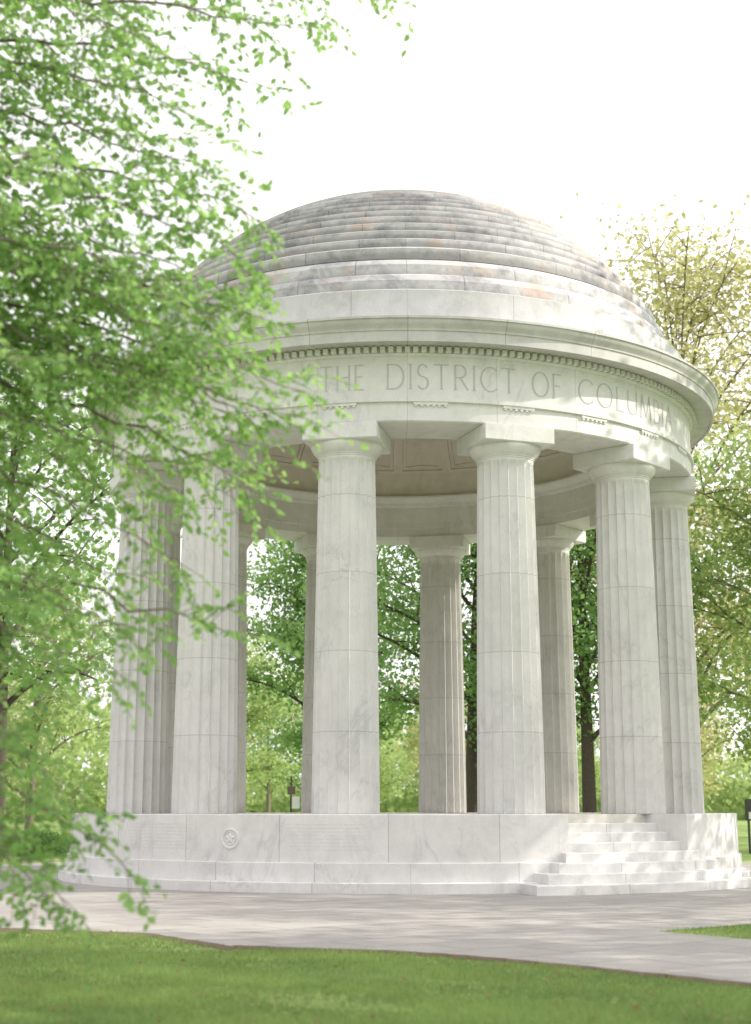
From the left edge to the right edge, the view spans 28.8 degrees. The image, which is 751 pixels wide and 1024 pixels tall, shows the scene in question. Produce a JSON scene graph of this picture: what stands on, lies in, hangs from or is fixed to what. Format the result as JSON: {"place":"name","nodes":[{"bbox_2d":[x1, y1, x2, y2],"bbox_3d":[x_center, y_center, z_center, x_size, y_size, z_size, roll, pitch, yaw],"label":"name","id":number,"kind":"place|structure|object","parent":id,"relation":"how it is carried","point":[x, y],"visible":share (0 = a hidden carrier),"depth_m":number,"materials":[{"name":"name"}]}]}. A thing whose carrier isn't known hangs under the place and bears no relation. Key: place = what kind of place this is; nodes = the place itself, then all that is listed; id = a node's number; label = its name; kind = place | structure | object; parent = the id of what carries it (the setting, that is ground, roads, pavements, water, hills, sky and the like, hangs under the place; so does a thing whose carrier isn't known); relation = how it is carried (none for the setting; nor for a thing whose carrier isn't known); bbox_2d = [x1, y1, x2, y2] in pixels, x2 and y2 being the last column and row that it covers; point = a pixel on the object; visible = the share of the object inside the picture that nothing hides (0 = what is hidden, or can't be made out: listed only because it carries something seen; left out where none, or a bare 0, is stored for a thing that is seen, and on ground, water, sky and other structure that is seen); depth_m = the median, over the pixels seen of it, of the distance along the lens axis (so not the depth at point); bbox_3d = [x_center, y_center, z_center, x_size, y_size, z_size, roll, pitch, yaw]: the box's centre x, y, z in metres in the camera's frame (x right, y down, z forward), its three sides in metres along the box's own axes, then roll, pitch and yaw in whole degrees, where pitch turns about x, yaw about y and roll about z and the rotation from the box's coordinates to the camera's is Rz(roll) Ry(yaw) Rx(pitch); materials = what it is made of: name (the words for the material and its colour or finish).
{"place":"outdoors","nodes":[
{"label":"outdoors","id":0,"kind":"place"},
{"bbox_2d":[0,862,750,982],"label":"plaza paving","id":1,"kind":"structure","parent":0,"point":[617,931],"depth_m":16.89,"materials":[{"name":"grey stone"}]},
{"bbox_2d":[58,189,750,895],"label":"memorial rotunda","id":2,"kind":"structure","parent":1,"relation":"on","point":[528,403],"depth_m":25.49,"materials":[{"name":"stone"}]},
{"bbox_2d":[0,816,750,1023],"bbox_3d":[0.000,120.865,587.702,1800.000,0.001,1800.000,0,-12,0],"label":"ground","id":3,"kind":"structure","parent":0,"point":[743,844],"depth_m":10.84,"materials":[{"name":"green plant"}]},
{"bbox_2d":[6,692,60,799],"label":"park tree","id":4,"kind":"object","parent":3,"relation":"on","point":[8,788],"visible":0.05,"depth_m":116.98,"materials":[{"name":"green plant"}]},
{"bbox_2d":[4,827,69,856],"bbox_3d":[-9.593,9.260,40.973,2.640,0.885,1.481,0,-12,0],"label":"shrub","id":5,"kind":"object","parent":3,"relation":"on","point":[50,836],"visible":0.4,"depth_m":40.70,"materials":[{"name":"green plant"}]},
{"bbox_2d":[4,649,87,814],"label":"park tree","id":6,"kind":"object","parent":3,"relation":"on","point":[15,716],"visible":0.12,"depth_m":95.15,"materials":[{"name":"green plant"}]},
{"bbox_2d":[5,559,115,832],"bbox_3d":[-14.893,7.474,63.149,11.079,13.081,10.444,3,-12,-14],"label":"park tree","id":7,"kind":"object","parent":3,"relation":"on","point":[64,706],"visible":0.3,"depth_m":63.41,"materials":[{"name":"green plant"}]},
{"bbox_2d":[0,317,181,861],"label":"shade tree","id":8,"kind":"object","parent":3,"relation":"on","point":[10,675],"visible":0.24,"depth_m":37.30,"materials":[{"name":"green plant"}]},
{"bbox_2d":[88,698,110,789],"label":"park tree","id":9,"kind":"object","parent":3,"relation":"on","point":[105,748],"depth_m":110.11,"materials":[{"name":"green plant"}]},
{"bbox_2d":[73,700,261,749],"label":"park tree","id":10,"kind":"object","parent":3,"relation":"on","point":[104,712],"depth_m":92.15,"materials":[{"name":"green plant"}]},
{"bbox_2d":[105,602,303,787],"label":"shade tree","id":11,"kind":"object","parent":3,"relation":"on","point":[252,715],"visible":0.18,"depth_m":73.05,"materials":[{"name":"green plant"}]},
{"bbox_2d":[0,0,416,993],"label":"elm tree","id":12,"kind":"object","parent":3,"relation":"on","point":[50,272],"visible":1,"depth_m":9.80,"materials":[{"name":"green plant"}]},
{"bbox_2d":[246,680,301,812],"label":"park tree","id":13,"kind":"object","parent":3,"relation":"on","point":[268,792],"visible":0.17,"depth_m":115.85,"materials":[{"name":"green plant"}]},
{"bbox_2d":[287,777,299,812],"bbox_3d":[-2.475,9.111,44.053,0.370,2.250,0.090,0,-12,0],"label":"park sign","id":14,"kind":"object","parent":3,"relation":"on","point":[294,802],"visible":0.81,"depth_m":44.11,"materials":[{"name":"metal"}]},
{"bbox_2d":[246,660,379,795],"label":"park tree","id":15,"kind":"object","parent":3,"relation":"on","point":[299,763],"visible":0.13,"depth_m":98.44,"materials":[{"name":"green plant"}]},
{"bbox_2d":[246,538,419,771],"bbox_3d":[-2.489,5.713,59.862,11.525,15.224,10.277,0,-12,0],"label":"shade tree","id":16,"kind":"object","parent":3,"relation":"on","point":[289,737],"visible":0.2,"depth_m":59.64,"materials":[{"name":"green plant"}]},
{"bbox_2d":[0,930,749,1023],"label":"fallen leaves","id":17,"kind":"object","parent":3,"relation":"on","point":[458,974],"visible":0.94,"depth_m":10.17,"materials":[{"name":"green plant"}]},
{"bbox_2d":[0,928,750,987],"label":"soil edging","id":18,"kind":"object","parent":3,"relation":"on","point":[222,947],"visible":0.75,"depth_m":12.87,"materials":[{"name":"brown soil"}]},
{"bbox_2d":[5,690,750,820],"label":"woodland","id":19,"kind":"object","parent":3,"relation":"on","point":[730,801],"visible":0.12,"depth_m":177.53,"materials":[{"name":"green plant"}]},
{"bbox_2d":[379,731,415,801],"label":"park tree","id":20,"kind":"object","parent":3,"relation":"on","point":[385,790],"visible":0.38,"depth_m":122.48,"materials":[{"name":"green plant"}]},
{"bbox_2d":[254,529,597,812],"bbox_3d":[2.419,2.859,50.408,13.133,17.048,14.494,0,-12,0],"label":"shade tree","id":21,"kind":"object","parent":3,"relation":"on","point":[469,669],"visible":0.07,"depth_m":49.34,"materials":[{"name":"green plant"}]},
{"bbox_2d":[386,665,466,784],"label":"park tree","id":22,"kind":"object","parent":3,"relation":"on","point":[410,743],"visible":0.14,"depth_m":107.51,"materials":[{"name":"green plant"}]},
{"bbox_2d":[464,679,598,784],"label":"park tree","id":23,"kind":"object","parent":3,"relation":"on","point":[577,748],"visible":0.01,"depth_m":94.75,"materials":[{"name":"green plant"}]},
{"bbox_2d":[576,722,599,798],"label":"park tree","id":24,"kind":"object","parent":3,"relation":"on","point":[580,766],"visible":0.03,"depth_m":117.48,"materials":[{"name":"green plant"}]},
{"bbox_2d":[461,457,738,812],"bbox_3d":[6.246,2.599,47.235,10.808,16.284,12.513,0,-12,0],"label":"shade tree","id":25,"kind":"object","parent":3,"relation":"on","point":[584,642],"visible":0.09,"depth_m":46.23,"materials":[{"name":"green plant"}]},
{"bbox_2d":[559,191,750,727],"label":"budding tree","id":26,"kind":"object","parent":3,"relation":"on","point":[680,307],"visible":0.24,"depth_m":56.67,"materials":[{"name":"green plant"}]},
{"bbox_2d":[570,391,750,768],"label":"shade tree","id":27,"kind":"object","parent":3,"relation":"on","point":[711,686],"visible":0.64,"depth_m":47.83,"materials":[{"name":"green plant"}]},
{"bbox_2d":[698,667,748,802],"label":"park tree","id":28,"kind":"object","parent":3,"relation":"on","point":[711,746],"visible":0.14,"depth_m":101.79,"materials":[{"name":"green plant"}]},
{"bbox_2d":[698,551,750,737],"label":"shade tree","id":29,"kind":"object","parent":3,"relation":"on","point":[726,711],"visible":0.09,"depth_m":71.88,"materials":[{"name":"green plant"}]},
{"bbox_2d":[0,0,750,797],"label":"sky","id":30,"kind":"structure","parent":0,"point":[524,106],"materials":[{"name":"white"}]},
{"bbox_2d":[744,799,750,853],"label":"sign","id":31,"kind":"object","parent":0,"point":[748,810],"visible":1,"depth_m":43.03,"materials":[{"name":"metal"}]}
]}

